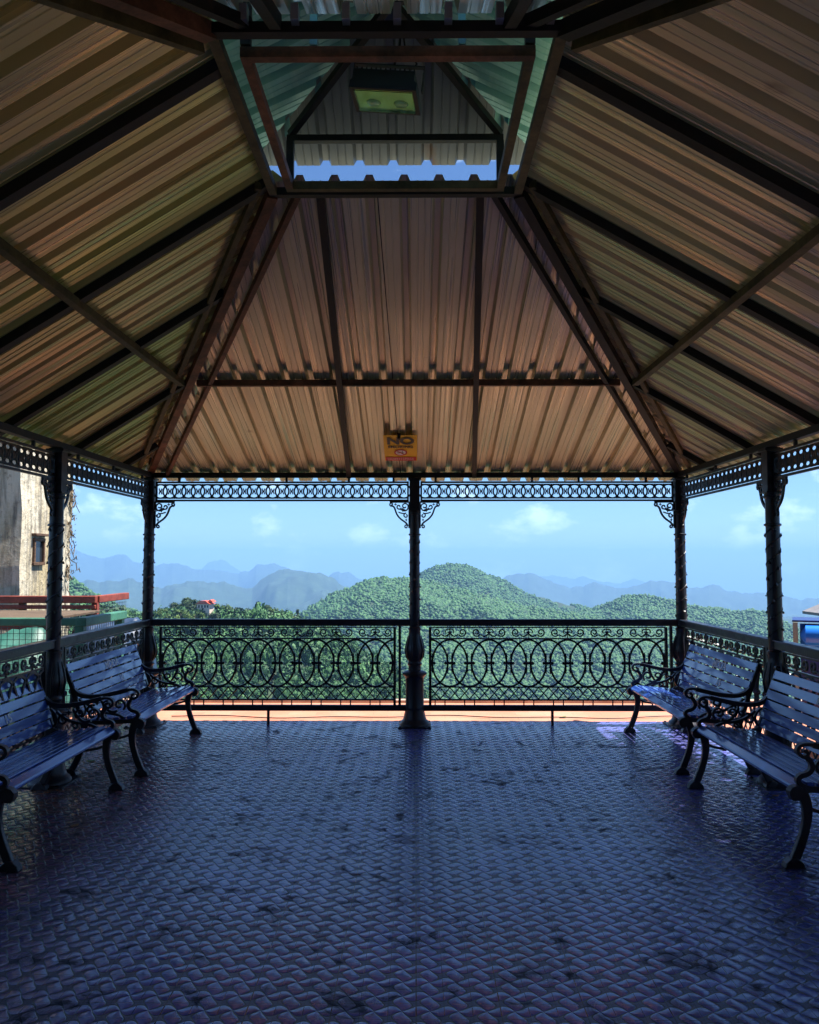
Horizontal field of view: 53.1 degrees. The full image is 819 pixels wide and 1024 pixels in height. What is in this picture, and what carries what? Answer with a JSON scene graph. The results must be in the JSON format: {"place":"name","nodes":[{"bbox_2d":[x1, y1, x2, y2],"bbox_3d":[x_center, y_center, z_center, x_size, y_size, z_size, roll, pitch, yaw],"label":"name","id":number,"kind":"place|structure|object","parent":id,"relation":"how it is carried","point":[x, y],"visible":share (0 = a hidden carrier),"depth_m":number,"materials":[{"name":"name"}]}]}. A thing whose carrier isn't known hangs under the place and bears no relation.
{"place":"outdoors","nodes":[
{"label":"outdoors","id":0,"kind":"place"},
{"bbox_2d":[0,628,72,724],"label":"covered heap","id":1,"kind":"object","parent":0,"point":[6,643],"visible":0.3,"depth_m":8.71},
{"bbox_2d":[0,721,818,1023],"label":"floor","id":2,"kind":"structure","parent":0,"point":[390,872],"depth_m":4.21,"materials":[{"name":"tile"}]},
{"bbox_2d":[0,667,124,871],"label":"garden bench","id":3,"kind":"object","parent":2,"relation":"on","point":[45,756],"visible":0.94,"depth_m":5.54,"materials":[{"name":"paint"}]},
{"bbox_2d":[66,640,201,775],"bbox_3d":[-2.359,1.643,7.152,0.696,0.890,1.620,0,-3,0],"label":"garden bench","id":4,"kind":"object","parent":2,"relation":"on","point":[137,711],"visible":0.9,"depth_m":6.96,"materials":[{"name":"paint"}]},
{"bbox_2d":[0,0,818,790],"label":"pavilion","id":5,"kind":"structure","parent":2,"relation":"on","point":[612,278],"depth_m":5.02,"materials":[{"name":"metal"}]},
{"bbox_2d":[349,39,424,115],"bbox_3d":[-0.101,-2.134,3.887,0.353,0.429,0.215,0,-4,6],"label":"floodlight","id":6,"kind":"object","parent":5,"relation":"hanging from","point":[385,91],"visible":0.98,"depth_m":3.81,"materials":[{"name":"black metal"}]},
{"bbox_2d":[383,433,416,460],"bbox_3d":[-0.085,-0.595,7.814,0.316,0.060,0.523,0,-24,0],"label":"no smoking sign","id":7,"kind":"object","parent":5,"relation":"attached to","point":[398,447],"visible":1,"depth_m":7.82,"materials":[{"name":"yellow"}]},
{"bbox_2d":[623,640,761,774],"bbox_3d":[2.422,1.646,7.195,0.696,0.890,1.620,0,-3,0],"label":"garden bench","id":8,"kind":"object","parent":2,"relation":"on","point":[685,709],"visible":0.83,"depth_m":7.02,"materials":[{"name":"paint"}]},
{"bbox_2d":[687,665,818,868],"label":"garden bench","id":9,"kind":"object","parent":2,"relation":"on","point":[795,770],"visible":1,"depth_m":5.47,"materials":[{"name":"paint"}]},
{"bbox_2d":[0,703,818,758],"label":"terrace","id":10,"kind":"structure","parent":0,"point":[164,715],"depth_m":8.84,"materials":[{"name":"ceramic"}]},
{"bbox_2d":[0,610,99,630],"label":"plywood table","id":11,"kind":"object","parent":10,"relation":"on","point":[30,613],"visible":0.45,"depth_m":10.11,"materials":[{"name":"brown wood"}]},
{"bbox_2d":[0,611,126,728],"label":"green fence","id":12,"kind":"object","parent":10,"relation":"on","point":[80,624],"visible":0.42,"depth_m":8.01,"materials":[{"name":"metal"}]},
{"bbox_2d":[171,715,671,718],"bbox_3d":[0.269,2.170,8.687,5.602,0.010,0.180,0,-3,0],"label":"black cable","id":13,"kind":"object","parent":10,"relation":"on","point":[425,715],"visible":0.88,"depth_m":8.66,"materials":[{"name":"black plastic"}]},
{"bbox_2d":[123,698,801,702],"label":"kerb","id":14,"kind":"structure","parent":10,"relation":"on","point":[299,701],"depth_m":9.63,"materials":[{"name":"concrete"}]},
{"bbox_2d":[792,617,818,714],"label":"blue stall","id":15,"kind":"object","parent":10,"relation":"on","point":[809,634],"visible":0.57,"depth_m":8.82,"materials":[{"name":"blue plastic"}]},
{"bbox_2d":[70,549,818,698],"bbox_3d":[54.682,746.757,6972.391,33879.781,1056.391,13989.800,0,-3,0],"label":"hills","id":16,"kind":"structure","parent":0,"point":[220,582],"depth_m":6039.38,"materials":[{"name":"green plant"}]},
{"bbox_2d":[153,608,171,618],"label":"broadleaf tree","id":17,"kind":"object","parent":16,"relation":"on","point":[159,610],"visible":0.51,"depth_m":247.50,"materials":[{"name":"green plant"}]},
{"bbox_2d":[172,609,188,618],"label":"broadleaf tree","id":18,"kind":"object","parent":16,"relation":"on","point":[181,614],"visible":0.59,"depth_m":244.98,"materials":[{"name":"green plant"}]},
{"bbox_2d":[179,597,195,611],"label":"broadleaf tree","id":19,"kind":"object","parent":16,"relation":"on","point":[187,603],"visible":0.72,"depth_m":261.98,"materials":[{"name":"green plant"}]},
{"bbox_2d":[185,611,204,632],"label":"broadleaf tree","id":20,"kind":"object","parent":16,"relation":"on","point":[196,615],"visible":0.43,"depth_m":239.34,"materials":[{"name":"green plant"}]},
{"bbox_2d":[196,599,215,616],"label":"red roofed house","id":21,"kind":"structure","parent":16,"relation":"on","point":[207,606],"depth_m":251.71,"materials":[{"name":"paint"}]},
{"bbox_2d":[208,612,220,631],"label":"broadleaf tree","id":22,"kind":"object","parent":16,"relation":"on","point":[212,615],"visible":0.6,"depth_m":241.76,"materials":[{"name":"green plant"}]},
{"bbox_2d":[214,604,234,609],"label":"broadleaf tree","id":23,"kind":"object","parent":16,"relation":"on","point":[228,606],"visible":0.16,"depth_m":257.32,"materials":[{"name":"green plant"}]},
{"bbox_2d":[225,607,239,616],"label":"broadleaf tree","id":24,"kind":"object","parent":16,"relation":"on","point":[230,611],"visible":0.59,"depth_m":250.51,"materials":[{"name":"green plant"}]},
{"bbox_2d":[69,602,439,698],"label":"forest","id":25,"kind":"object","parent":16,"relation":"on","point":[258,611],"visible":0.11,"depth_m":230.35,"materials":[{"name":"green plant"}]},
{"bbox_2d":[169,602,178,611],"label":"broadleaf tree","id":26,"kind":"object","parent":25,"relation":"on","point":[173,605],"visible":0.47,"depth_m":259.87,"materials":[{"name":"green plant"}]},
{"bbox_2d":[268,607,283,614],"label":"broadleaf tree","id":27,"kind":"object","parent":16,"relation":"on","point":[272,610],"visible":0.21,"depth_m":254.83,"materials":[{"name":"green plant"}]},
{"bbox_2d":[69,562,800,698],"bbox_3d":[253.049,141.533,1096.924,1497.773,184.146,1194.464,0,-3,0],"label":"forest","id":28,"kind":"object","parent":16,"relation":"on","point":[460,601],"visible":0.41,"depth_m":894.92,"materials":[{"name":"green plant"}]},
{"bbox_2d":[70,160,818,599],"label":"sky","id":29,"kind":"structure","parent":0,"point":[619,542],"materials":[{"name":"blue"}]},
{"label":"ground","id":30,"kind":"structure","parent":0,"visible":0},
{"bbox_2d":[0,441,72,634],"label":"weathered building","id":31,"kind":"structure","parent":30,"relation":"on","point":[24,521],"depth_m":13.22,"materials":[{"name":"paint"}]},
{"bbox_2d":[31,533,48,564],"bbox_3d":[-6.173,0.624,13.656,0.140,0.525,0.500,0,-3,0],"label":"window","id":32,"kind":"structure","parent":31,"relation":"in","point":[38,548],"depth_m":13.64,"materials":[{"name":"brown wood"}]},
{"bbox_2d":[64,485,79,628],"bbox_3d":[-6.112,0.021,14.909,0.188,5.221,0.728,0,-3,0],"label":"dry creeper","id":33,"kind":"object","parent":31,"relation":"attached to","point":[68,524],"visible":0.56,"depth_m":14.90,"materials":[{"name":"brown plant"}]},
{"bbox_2d":[0,593,128,635],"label":"red fence","id":34,"kind":"object","parent":30,"relation":"on","point":[23,601],"visible":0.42,"depth_m":12.54,"materials":[{"name":"paint"}]},
{"bbox_2d":[66,617,157,696],"bbox_3d":[-3.876,1.824,10.539,1.116,0.940,1.000,0,-3,0],"label":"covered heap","id":35,"kind":"object","parent":30,"relation":"on","point":[126,620],"visible":0.12,"depth_m":10.22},
{"bbox_2d":[802,604,818,615],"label":"grey roofed hut","id":36,"kind":"object","parent":30,"relation":"on","point":[813,610],"visible":1,"depth_m":14.83,"materials":[{"name":"metal"}]}
]}

